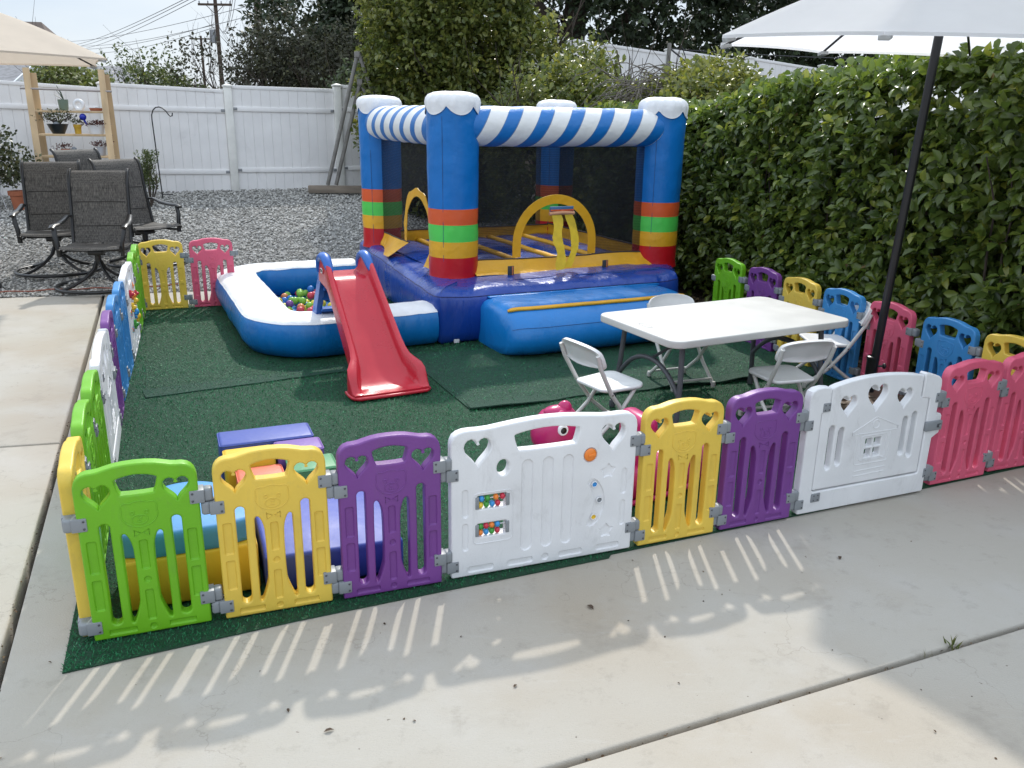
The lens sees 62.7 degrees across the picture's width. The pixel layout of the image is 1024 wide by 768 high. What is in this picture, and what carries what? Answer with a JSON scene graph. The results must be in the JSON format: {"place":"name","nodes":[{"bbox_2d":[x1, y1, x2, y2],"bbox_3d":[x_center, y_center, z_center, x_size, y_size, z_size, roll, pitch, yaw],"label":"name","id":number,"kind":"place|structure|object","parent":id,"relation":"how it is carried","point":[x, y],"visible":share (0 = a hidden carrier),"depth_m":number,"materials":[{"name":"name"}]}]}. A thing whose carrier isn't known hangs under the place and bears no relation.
{"place":"outdoors","nodes":[
{"label":"outdoors","id":0,"kind":"place"},
{"bbox_2d":[0,444,60,685],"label":"patio slab","id":1,"kind":"structure","parent":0,"point":[27,481],"depth_m":3.65,"materials":[{"name":"concrete"}]},
{"bbox_2d":[0,295,102,447],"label":"patio slab","id":2,"kind":"structure","parent":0,"point":[45,344],"depth_m":5.87,"materials":[{"name":"concrete"}]},
{"bbox_2d":[0,296,104,688],"bbox_3d":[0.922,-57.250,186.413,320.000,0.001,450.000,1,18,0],"label":"expansion joint","id":3,"kind":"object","parent":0,"point":[41,533],"depth_m":3.44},
{"bbox_2d":[0,22,92,86],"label":"house","id":4,"kind":"structure","parent":3,"relation":"on","point":[10,73],"depth_m":20.87,"materials":[{"name":"grey"}]},
{"bbox_2d":[14,0,114,86],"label":"bush","id":5,"kind":"object","parent":3,"relation":"on","point":[69,75],"visible":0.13,"depth_m":16.31,"materials":[{"name":"green plant"}]},
{"bbox_2d":[85,66,151,84],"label":"house","id":6,"kind":"structure","parent":3,"relation":"on","point":[107,68],"depth_m":27.79,"materials":[{"name":"grey paint"}]},
{"bbox_2d":[92,41,212,88],"bbox_3d":[-9.401,-7.062,21.951,3.486,3.490,2.157,1,18,0],"label":"tree","id":7,"kind":"object","parent":3,"relation":"on","point":[155,59],"visible":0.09,"depth_m":21.26,"materials":[{"name":"green plant"}]},
{"bbox_2d":[100,34,215,88],"bbox_3d":[-8.734,-6.722,20.502,3.793,3.739,2.026,5,18,13],"label":"bush","id":8,"kind":"object","parent":3,"relation":"on","point":[144,78],"visible":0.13,"depth_m":20.16,"materials":[{"name":"green plant"}]},
{"bbox_2d":[189,36,209,83],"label":"utility pole","id":9,"kind":"object","parent":3,"relation":"on","point":[202,57],"visible":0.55,"depth_m":83.97,"materials":[{"name":"brown wood"}]},
{"bbox_2d":[198,0,231,87],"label":"utility pole","id":10,"kind":"object","parent":3,"relation":"on","point":[216,10],"visible":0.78,"depth_m":53.19,"materials":[{"name":"brown wood"}]},
{"bbox_2d":[152,0,326,88],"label":"tree","id":11,"kind":"object","parent":3,"relation":"on","point":[208,55],"visible":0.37,"depth_m":19.92,"materials":[{"name":"green plant"}]},
{"bbox_2d":[254,0,267,81],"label":"utility pole","id":12,"kind":"object","parent":3,"relation":"on","point":[261,28],"visible":0.03,"depth_m":32.17,"materials":[{"name":"brown wood"}]},
{"bbox_2d":[71,4,253,41],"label":"power line","id":13,"kind":"object","parent":12,"relation":"attached to","point":[173,24],"visible":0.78,"depth_m":41.68,"materials":[{"name":"grey metal"}]},
{"bbox_2d":[210,0,411,88],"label":"tree","id":14,"kind":"object","parent":3,"relation":"on","point":[339,48],"visible":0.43,"depth_m":18.55,"materials":[{"name":"green plant"}]},
{"bbox_2d":[236,0,493,88],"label":"tree","id":15,"kind":"object","parent":3,"relation":"on","point":[338,8],"visible":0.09,"depth_m":21.27,"materials":[{"name":"green plant"}]},
{"bbox_2d":[320,44,410,88],"bbox_3d":[-2.842,-5.456,17.278,3.360,3.453,2.197,1,18,0],"label":"bush","id":16,"kind":"object","parent":3,"relation":"on","point":[346,75],"visible":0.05,"depth_m":16.96,"materials":[{"name":"green plant"}]},
{"bbox_2d":[347,0,609,157],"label":"tree","id":17,"kind":"object","parent":3,"relation":"on","point":[439,60],"visible":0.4,"depth_m":13.15,"materials":[{"name":"green plant"}]},
{"bbox_2d":[464,8,686,107],"bbox_3d":[0.953,-3.334,11.687,3.105,3.552,2.614,1,18,0],"label":"shrub","id":18,"kind":"object","parent":3,"relation":"on","point":[536,88],"visible":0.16,"depth_m":11.28,"materials":[{"name":"green plant"}]},
{"bbox_2d":[467,37,882,128],"bbox_3d":[3.768,-5.678,17.004,10.192,2.320,0.155,-6,19,-22],"label":"fence","id":19,"kind":"object","parent":3,"relation":"on","point":[767,65],"visible":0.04,"depth_m":16.39,"materials":[{"name":"white plastic"}]},
{"bbox_2d":[495,0,905,108],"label":"tree","id":20,"kind":"object","parent":3,"relation":"on","point":[699,23],"visible":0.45,"depth_m":19.72,"materials":[{"name":"green plant"}]},
{"bbox_2d":[619,46,822,136],"bbox_3d":[2.484,-2.859,10.568,2.582,2.629,2.250,1,18,0],"label":"shrub","id":21,"kind":"object","parent":3,"relation":"on","point":[716,82],"visible":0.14,"depth_m":10.17,"materials":[{"name":"green plant"}]},
{"bbox_2d":[0,187,363,297],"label":"gravel ground","id":22,"kind":"structure","parent":0,"point":[284,252],"depth_m":10.52,"materials":[{"name":"gravel"}]},
{"bbox_2d":[0,146,49,209],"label":"potted plant","id":23,"kind":"object","parent":22,"relation":"on","point":[16,198],"visible":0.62,"depth_m":11.70,"materials":[{"name":"green plant"}]},
{"bbox_2d":[9,160,100,277],"bbox_3d":[-4.732,-1.715,8.655,0.833,1.106,0.886,-5,19,-19],"label":"patio chair","id":24,"kind":"object","parent":22,"relation":"on","point":[45,205],"visible":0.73,"depth_m":8.82,"materials":[{"name":"grey"}]},
{"bbox_2d":[20,68,119,161],"bbox_3d":[-6.357,-3.534,12.125,1.223,1.923,0.708,-4,18,-14],"label":"ladder shelf","id":25,"kind":"object","parent":22,"relation":"on","point":[32,89],"visible":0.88,"depth_m":12.14,"materials":[{"name":"brown wood"}]},
{"bbox_2d":[31,108,76,133],"bbox_3d":[-6.534,-3.782,12.082,0.568,0.356,0.517,1,18,0],"label":"potted plant","id":26,"kind":"object","parent":25,"relation":"on","point":[56,127],"visible":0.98,"depth_m":12.04,"materials":[{"name":"green plant"}]},
{"bbox_2d":[54,85,68,109],"bbox_3d":[-6.475,-4.116,12.104,0.165,0.341,0.144,9,20,25],"label":"potted plant","id":27,"kind":"object","parent":25,"relation":"on","point":[62,103],"visible":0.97,"depth_m":12.07,"materials":[{"name":"green plant"}]},
{"bbox_2d":[71,118,82,133],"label":"potted plant","id":28,"kind":"object","parent":25,"relation":"on","point":[77,127],"visible":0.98,"depth_m":12.14,"materials":[{"name":"yellow plant"}]},
{"bbox_2d":[72,99,84,110],"bbox_3d":[-6.277,-4.037,12.170,0.196,0.176,0.052,1,18,0],"label":"ring vase","id":29,"kind":"object","parent":25,"relation":"on","point":[81,102],"visible":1,"depth_m":12.15,"materials":[{"name":"white"}]},
{"bbox_2d":[80,120,105,133],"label":"potted plant","id":30,"kind":"object","parent":25,"relation":"on","point":[93,128],"visible":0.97,"depth_m":12.16,"materials":[{"name":"white plant"}]},
{"bbox_2d":[91,140,113,155],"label":"potted plant","id":31,"kind":"object","parent":25,"relation":"on","point":[101,150],"visible":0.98,"depth_m":12.20,"materials":[{"name":"grey plant"}]},
{"bbox_2d":[0,283,177,292],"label":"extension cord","id":32,"kind":"object","parent":22,"relation":"on","point":[72,289],"visible":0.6,"depth_m":8.12,"materials":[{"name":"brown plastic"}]},
{"bbox_2d":[48,168,132,294],"bbox_3d":[-4.042,-1.496,8.155,0.833,1.106,0.886,-3,18,-11],"label":"patio chair","id":33,"kind":"object","parent":22,"relation":"on","point":[100,215],"visible":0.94,"depth_m":8.36,"materials":[{"name":"grey"}]},
{"bbox_2d":[49,147,140,249],"bbox_3d":[-4.788,-2.162,9.792,0.886,1.106,0.833,12,20,30],"label":"patio chair","id":34,"kind":"object","parent":22,"relation":"on","point":[81,155],"visible":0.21,"depth_m":9.88,"materials":[{"name":"grey"}]},
{"bbox_2d":[87,157,184,268],"bbox_3d":[-4.013,-1.863,9.097,0.886,1.106,0.833,12,21,32],"label":"patio chair","id":35,"kind":"object","parent":22,"relation":"on","point":[141,211],"visible":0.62,"depth_m":9.28,"materials":[{"name":"grey"}]},
{"bbox_2d":[133,149,159,206],"bbox_3d":[-5.334,-3.010,12.281,0.449,0.851,0.332,1,18,0],"label":"rosemary bush","id":36,"kind":"object","parent":22,"relation":"on","point":[148,169],"visible":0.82,"depth_m":12.23,"materials":[{"name":"green plant"}]},
{"bbox_2d":[151,106,172,197],"bbox_3d":[-5.289,-3.531,12.860,0.338,1.355,0.019,1,18,0],"label":"shepherd hook","id":37,"kind":"object","parent":22,"relation":"on","point":[156,148],"visible":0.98,"depth_m":12.81,"materials":[{"name":"black metal"}]},
{"bbox_2d":[0,80,422,196],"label":"fence","id":38,"kind":"object","parent":22,"relation":"on","point":[233,137],"visible":0.54,"depth_m":13.76,"materials":[{"name":"white plastic"}]},
{"bbox_2d":[308,185,361,192],"bbox_3d":[-2.498,-3.240,14.008,1.750,0.120,0.100,-1,18,-6],"label":"timber edging","id":39,"kind":"object","parent":22,"relation":"on","point":[333,189],"visible":0.47,"depth_m":13.92,"materials":[{"name":"wood"}]},
{"bbox_2d":[334,79,364,184],"bbox_3d":[-2.407,-4.081,13.783,1.083,1.712,0.090,1,18,0],"label":"frame","id":40,"kind":"object","parent":39,"relation":"on","point":[353,110],"visible":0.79,"depth_m":13.76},
{"bbox_2d":[326,51,374,184],"bbox_3d":[-2.389,-4.262,13.663,1.371,2.130,0.090,1,18,0],"label":"frame","id":41,"kind":"object","parent":39,"relation":"on","point":[357,55],"visible":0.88,"depth_m":13.57,"materials":[{"name":"wood"}]},
{"bbox_2d":[666,43,671,72],"bbox_3d":[2.682,-4.449,14.941,0.087,2.990,0.070,1,18,0],"label":"metal post","id":42,"kind":"object","parent":22,"relation":"on","point":[668,51],"visible":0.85,"depth_m":14.52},
{"bbox_2d":[671,48,855,60],"bbox_3d":[6.132,-5.293,14.059,6.961,0.603,0.159,3,18,8],"label":"light cable","id":43,"kind":"object","parent":42,"relation":"attached to","point":[673,51],"visible":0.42,"depth_m":14.32,"materials":[{"name":"grey metal"}]},
{"bbox_3d":[-5.063,-1.112,8.045,0.268,0.400,0.268,1,18,0],"label":"umbrella base","id":44,"kind":"object","parent":22,"relation":"on","visible":0},
{"bbox_2d":[0,13,106,68],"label":"market umbrella","id":45,"kind":"object","parent":44,"relation":"on","point":[23,42],"visible":1,"depth_m":7.28,"materials":[{"name":"beige fabric"}]},
{"bbox_2d":[0,0,995,111],"label":"sky","id":46,"kind":"structure","parent":0,"point":[75,21],"materials":[{"name":"white"}]},
{"bbox_2d":[0,291,1023,767],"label":"patio slab","id":47,"kind":"structure","parent":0,"point":[750,619],"depth_m":2.77,"materials":[{"name":"concrete"}]},
{"bbox_2d":[0,422,1018,767],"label":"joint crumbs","id":48,"kind":"object","parent":47,"relation":"on","point":[460,636],"visible":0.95,"depth_m":2.85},
{"bbox_2d":[60,300,1023,673],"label":"turf","id":49,"kind":"structure","parent":47,"relation":"on","point":[318,427],"depth_m":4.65,"materials":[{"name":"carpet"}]},
{"bbox_2d":[57,436,91,635],"bbox_3d":[-1.468,0.496,2.867,0.057,0.610,0.451,-6,19,-21],"label":"playpen panel","id":50,"kind":"object","parent":49,"relation":"on","point":[73,463],"visible":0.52,"depth_m":2.72,"materials":[{"name":"yellow plastic"}]},
{"bbox_2d":[70,399,108,559],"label":"playpen panel","id":51,"kind":"object","parent":49,"relation":"on","point":[83,425],"visible":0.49,"depth_m":3.18,"materials":[{"name":"green plastic"}]},
{"bbox_2d":[80,369,110,496],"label":"playpen panel","id":52,"kind":"object","parent":49,"relation":"on","point":[91,390],"visible":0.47,"depth_m":3.54,"materials":[{"name":"green plastic"}]},
{"bbox_2d":[89,328,121,481],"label":"gate panel","id":53,"kind":"structure","parent":49,"relation":"on","point":[101,361],"depth_m":4.11,"materials":[{"name":"white plastic"}]},
{"bbox_2d":[91,331,117,450],"bbox_3d":[-2.015,0.018,4.167,0.043,0.507,0.617,-6,19,-21],"label":"gate door","id":54,"kind":"structure","parent":53,"relation":"in","point":[100,349],"depth_m":4.12,"materials":[{"name":"white plastic"}]},
{"bbox_2d":[100,310,124,425],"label":"playpen panel","id":55,"kind":"object","parent":49,"relation":"on","point":[106,320],"visible":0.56,"depth_m":4.68,"materials":[{"name":"purple plastic"}]},
{"bbox_2d":[105,294,128,400],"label":"playpen panel","id":56,"kind":"object","parent":49,"relation":"on","point":[112,302],"visible":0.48,"depth_m":5.08,"materials":[{"name":"blue plastic"}]},
{"bbox_2d":[112,281,133,379],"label":"playpen panel","id":57,"kind":"object","parent":49,"relation":"on","point":[118,288],"visible":0.65,"depth_m":5.48,"materials":[{"name":"blue plastic"}]},
{"bbox_2d":[118,262,140,361],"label":"activity panel","id":58,"kind":"object","parent":49,"relation":"on","point":[126,276],"visible":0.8,"depth_m":6.00,"materials":[{"name":"white plastic"}]},
{"bbox_2d":[127,252,143,332],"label":"playpen panel","id":59,"kind":"object","parent":49,"relation":"on","point":[131,256],"visible":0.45,"depth_m":6.64,"materials":[{"name":"green plastic"}]},
{"bbox_2d":[130,244,145,320],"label":"playpen panel","id":60,"kind":"object","parent":49,"relation":"on","point":[135,248],"visible":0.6,"depth_m":7.03,"materials":[{"name":"green plastic"}]},
{"bbox_2d":[61,458,222,640],"bbox_3d":[-1.204,0.535,2.756,0.451,0.610,0.056,-6,19,-20],"label":"playpen panel","id":61,"kind":"object","parent":49,"relation":"on","point":[139,518],"visible":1,"depth_m":2.73,"materials":[{"name":"green plastic"}]},
{"bbox_2d":[125,539,260,610],"bbox_3d":[-1.185,0.642,3.110,0.455,0.190,0.300,-6,19,-21],"label":"foam block","id":62,"kind":"object","parent":49,"relation":"on","point":[213,564],"depth_m":2.97,"materials":[{"name":"plastic"}]},
{"bbox_2d":[122,481,246,557],"bbox_3d":[-1.214,0.484,3.139,0.450,0.088,0.457,-6,19,-21],"label":"foam half disc","id":63,"kind":"object","parent":62,"relation":"on","point":[210,530],"visible":0.16,"depth_m":2.96,"materials":[{"name":"plastic"}]},
{"bbox_2d":[185,238,237,306],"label":"playpen panel","id":64,"kind":"object","parent":49,"relation":"on","point":[212,259],"visible":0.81,"depth_m":7.49,"materials":[{"name":"pink plastic"}]},
{"bbox_2d":[222,445,275,488],"bbox_3d":[-1.206,0.401,3.877,0.225,0.185,0.162,-6,19,-21],"label":"foam block","id":65,"kind":"object","parent":49,"relation":"on","point":[230,479],"depth_m":3.81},
{"bbox_2d":[235,464,283,483],"bbox_3d":[-1.116,0.461,3.748,0.205,0.150,0.162,-6,19,-21],"label":"foam block","id":66,"kind":"object","parent":49,"relation":"on","point":[266,469],"depth_m":3.74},
{"bbox_2d":[216,423,313,480],"bbox_3d":[-1.188,0.332,4.072,0.435,0.200,0.200,-6,19,-21],"label":"foam block","id":67,"kind":"object","parent":49,"relation":"on","point":[244,438],"depth_m":4.01,"materials":[{"name":"plastic"}]},
{"bbox_2d":[201,444,342,617],"bbox_3d":[-0.816,0.499,2.889,0.451,0.610,0.057,-5,19,-19],"label":"playpen panel","id":68,"kind":"object","parent":49,"relation":"on","point":[271,501],"visible":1,"depth_m":2.87,"materials":[{"name":"yellow plastic"}]},
{"bbox_2d":[146,298,414,388],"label":"turf","id":69,"kind":"structure","parent":49,"relation":"on","point":[223,355],"depth_m":6.08,"materials":[{"name":"carpet"}]},
{"bbox_2d":[138,239,192,309],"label":"playpen panel","id":70,"kind":"object","parent":69,"relation":"on","point":[162,261],"visible":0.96,"depth_m":7.36,"materials":[{"name":"yellow plastic"}]},
{"bbox_2d":[143,364,347,397],"bbox_3d":[-1.507,-0.056,5.619,1.765,0.009,0.190,-9,20,-27],"label":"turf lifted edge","id":71,"kind":"object","parent":69,"relation":"on","point":[224,384],"visible":0.71,"depth_m":5.47,"materials":[{"name":"carpet"}]},
{"bbox_2d":[273,437,323,471],"bbox_3d":[-0.998,0.373,3.958,0.215,0.195,0.162,-6,19,-21],"label":"foam block","id":72,"kind":"object","parent":49,"relation":"on","point":[315,441],"depth_m":3.94,"materials":[{"name":"plastic"}]},
{"bbox_2d":[285,453,335,479],"bbox_3d":[-0.905,0.431,3.821,0.215,0.170,0.176,-6,19,-21],"label":"foam block","id":73,"kind":"object","parent":49,"relation":"on","point":[305,472],"depth_m":3.75,"materials":[{"name":"plastic"}]},
{"bbox_2d":[255,491,403,588],"bbox_3d":[-0.740,0.582,3.327,0.510,0.187,0.490,-6,19,-21],"label":"foam wedge","id":74,"kind":"object","parent":49,"relation":"on","point":[334,531],"visible":0.26,"depth_m":3.17,"materials":[{"name":"plastic"}]},
{"bbox_2d":[312,250,430,400],"bbox_3d":[-1.045,-0.478,5.692,0.534,0.768,1.421,-8,20,-26],"label":"toddler slide","id":75,"kind":"object","parent":49,"relation":"on","point":[383,361],"visible":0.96,"depth_m":5.49,"materials":[{"name":"red plastic"}]},
{"bbox_2d":[326,431,451,598],"bbox_3d":[-0.435,0.464,3.020,0.451,0.610,0.057,-6,19,-20],"label":"playpen panel","id":76,"kind":"object","parent":49,"relation":"on","point":[389,486],"visible":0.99,"depth_m":3.00,"materials":[{"name":"purple plastic"}]},
{"bbox_2d":[215,91,688,356],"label":"bounce house","id":77,"kind":"structure","parent":49,"relation":"on","point":[544,226],"depth_m":7.01,"materials":[{"name":"blue plastic"}]},
{"bbox_2d":[441,410,645,578],"bbox_3d":[0.125,0.407,3.227,0.843,0.610,0.061,-6,19,-20],"label":"activity panel","id":78,"kind":"object","parent":49,"relation":"on","point":[573,497],"visible":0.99,"depth_m":3.21,"materials":[{"name":"white plastic"}]},
{"bbox_2d":[559,337,642,435],"bbox_3d":[0.494,0.005,4.603,0.422,0.553,0.348,-10,21,-31],"label":"folding chair","id":79,"kind":"object","parent":49,"relation":"on","point":[602,380],"visible":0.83,"depth_m":4.54,"materials":[{"name":"plastic"}]},
{"bbox_2d":[413,341,805,409],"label":"turf","id":80,"kind":"structure","parent":49,"relation":"on","point":[521,383],"depth_m":5.89,"materials":[{"name":"carpet"}]},
{"bbox_2d":[464,367,814,408],"bbox_3d":[1.005,-0.009,5.545,2.734,0.034,0.239,-5,19,-19],"label":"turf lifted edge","id":81,"kind":"object","parent":80,"relation":"on","point":[534,397],"visible":0.57,"depth_m":5.34,"materials":[{"name":"carpet"}]},
{"bbox_2d":[647,293,715,391],"bbox_3d":[1.112,-0.288,5.551,0.348,0.553,0.422,-6,19,-19],"label":"folding chair","id":82,"kind":"object","parent":80,"relation":"on","point":[669,299],"visible":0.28,"depth_m":5.61,"materials":[{"name":"plastic"}]},
{"bbox_2d":[744,267,782,351],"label":"playpen panel","id":83,"kind":"object","parent":80,"relation":"on","point":[759,286],"visible":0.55,"depth_m":6.39,"materials":[{"name":"purple plastic"}]},
{"bbox_2d":[773,277,822,366],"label":"playpen panel","id":84,"kind":"object","parent":80,"relation":"on","point":[795,296],"visible":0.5,"depth_m":6.01,"materials":[{"name":"yellow plastic"}]},
{"bbox_2d":[530,400,703,505],"bbox_3d":[0.513,0.283,3.830,0.901,0.490,0.283,-7,19,-23],"label":"ride on toy","id":85,"kind":"object","parent":49,"relation":"on","point":[549,434],"visible":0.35,"depth_m":3.66,"materials":[{"name":"pink plastic"}]},
{"bbox_2d":[630,397,730,545],"bbox_3d":[0.681,0.351,3.434,0.451,0.610,0.056,-6,19,-21],"label":"playpen panel","id":86,"kind":"object","parent":49,"relation":"on","point":[678,446],"visible":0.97,"depth_m":3.42,"materials":[{"name":"yellow plastic"}]},
{"bbox_2d":[601,297,848,422],"bbox_3d":[1.242,-0.125,5.023,1.300,0.574,0.755,-8,20,-26],"label":"folding table","id":87,"kind":"object","parent":49,"relation":"on","point":[682,327],"visible":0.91,"depth_m":4.83,"materials":[{"name":"plastic"}]},
{"bbox_2d":[711,258,747,300],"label":"playpen panel","id":88,"kind":"object","parent":49,"relation":"on","point":[728,285],"visible":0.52,"depth_m":6.80,"materials":[{"name":"green plastic"}]},
{"bbox_2d":[713,387,808,529],"bbox_3d":[1.052,0.311,3.578,0.451,0.610,0.057,-6,19,-21],"label":"playpen panel","id":89,"kind":"object","parent":49,"relation":"on","point":[759,435],"visible":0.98,"depth_m":3.56,"materials":[{"name":"purple plastic"}]},
{"bbox_2d":[738,339,836,415],"bbox_3d":[1.554,-0.030,4.761,0.348,0.553,0.422,-4,18,-15],"label":"folding chair","id":90,"kind":"object","parent":49,"relation":"on","point":[804,351],"visible":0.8,"depth_m":4.64,"materials":[{"name":"plastic"}]},
{"bbox_2d":[796,301,872,387],"bbox_3d":[2.121,-0.281,5.580,0.421,0.553,0.348,1,18,1],"label":"folding chair","id":91,"kind":"object","parent":49,"relation":"on","point":[842,341],"visible":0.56,"depth_m":5.48,"materials":[{"name":"plastic"}]},
{"bbox_2d":[814,288,865,380],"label":"playpen panel","id":92,"kind":"object","parent":49,"relation":"on","point":[847,363],"visible":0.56,"depth_m":5.60,"materials":[{"name":"blue plastic"}]},
{"bbox_2d":[790,371,946,514],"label":"gate panel","id":93,"kind":"structure","parent":49,"relation":"on","point":[905,429],"depth_m":3.77,"materials":[{"name":"white plastic"}]},
{"bbox_2d":[811,372,928,489],"bbox_3d":[1.615,0.197,3.786,0.617,0.507,0.043,-6,19,-21],"label":"gate door","id":94,"kind":"structure","parent":93,"relation":"in","point":[897,427],"depth_m":3.76,"materials":[{"name":"white plastic"}]},
{"bbox_2d":[841,354,903,409],"bbox_3d":[2.201,-0.022,5.175,0.524,0.316,0.524,1,18,0],"label":"umbrella base","id":95,"kind":"object","parent":49,"relation":"on","point":[873,395],"visible":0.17,"depth_m":5.12,"materials":[{"name":"brown plastic"}]},
{"bbox_2d":[720,0,1023,372],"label":"patio umbrella","id":96,"kind":"object","parent":95,"relation":"in","point":[934,30],"visible":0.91,"depth_m":4.15,"materials":[{"name":"white fabric"}]},
{"bbox_2d":[856,301,919,395],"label":"playpen panel","id":97,"kind":"object","parent":49,"relation":"on","point":[897,345],"visible":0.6,"depth_m":5.20,"materials":[{"name":"pink plastic"}]},
{"bbox_2d":[915,317,982,385],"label":"playpen panel","id":98,"kind":"object","parent":49,"relation":"on","point":[940,351],"visible":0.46,"depth_m":4.84,"materials":[{"name":"blue plastic"}]},
{"bbox_2d":[923,358,1007,484],"bbox_3d":[2.184,0.176,4.061,0.451,0.610,0.056,-6,19,-22],"label":"playpen panel","id":99,"kind":"object","parent":49,"relation":"on","point":[961,438],"visible":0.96,"depth_m":4.04,"materials":[{"name":"pink plastic"}]},
{"bbox_2d":[975,333,1023,379],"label":"playpen panel","id":100,"kind":"object","parent":49,"relation":"on","point":[1003,341],"visible":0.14,"depth_m":4.51,"materials":[{"name":"yellow plastic"}]},
{"bbox_2d":[984,352,1023,471],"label":"playpen panel","id":101,"kind":"object","parent":49,"relation":"on","point":[1006,445],"visible":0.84,"depth_m":4.19,"materials":[{"name":"pink plastic"}]},
{"bbox_2d":[569,629,1023,767],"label":"patio slab","id":102,"kind":"structure","parent":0,"point":[894,717],"depth_m":2.45,"materials":[{"name":"concrete"}]},
{"bbox_2d":[678,280,936,373],"bbox_3d":[3.581,-0.833,8.384,4.360,0.012,12.503,-3,18,-11],"label":"dirt bed","id":103,"kind":"object","parent":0,"point":[693,292],"depth_m":8.54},
{"bbox_2d":[554,62,691,107],"bbox_3d":[1.800,-2.916,10.914,2.605,2.394,1.607,-4,18,-16],"label":"dead vine","id":104,"kind":"object","parent":103,"relation":"on","point":[640,91],"visible":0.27,"depth_m":10.43,"materials":[{"name":"plant"}]},
{"bbox_2d":[577,38,1023,379],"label":"hedge","id":105,"kind":"object","parent":103,"relation":"on","point":[807,196],"visible":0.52,"depth_m":6.02,"materials":[{"name":"green plant"}]},
{"bbox_3d":[-7.318,-2.658,11.778,0.352,0.427,0.361,1,18,0],"label":"plant stand","id":106,"kind":"object","parent":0,"visible":0},
{"bbox_2d":[0,124,24,169],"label":"potted plant","id":107,"kind":"object","parent":106,"relation":"on","point":[5,144],"visible":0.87,"depth_m":11.62,"materials":[{"name":"green plant"}]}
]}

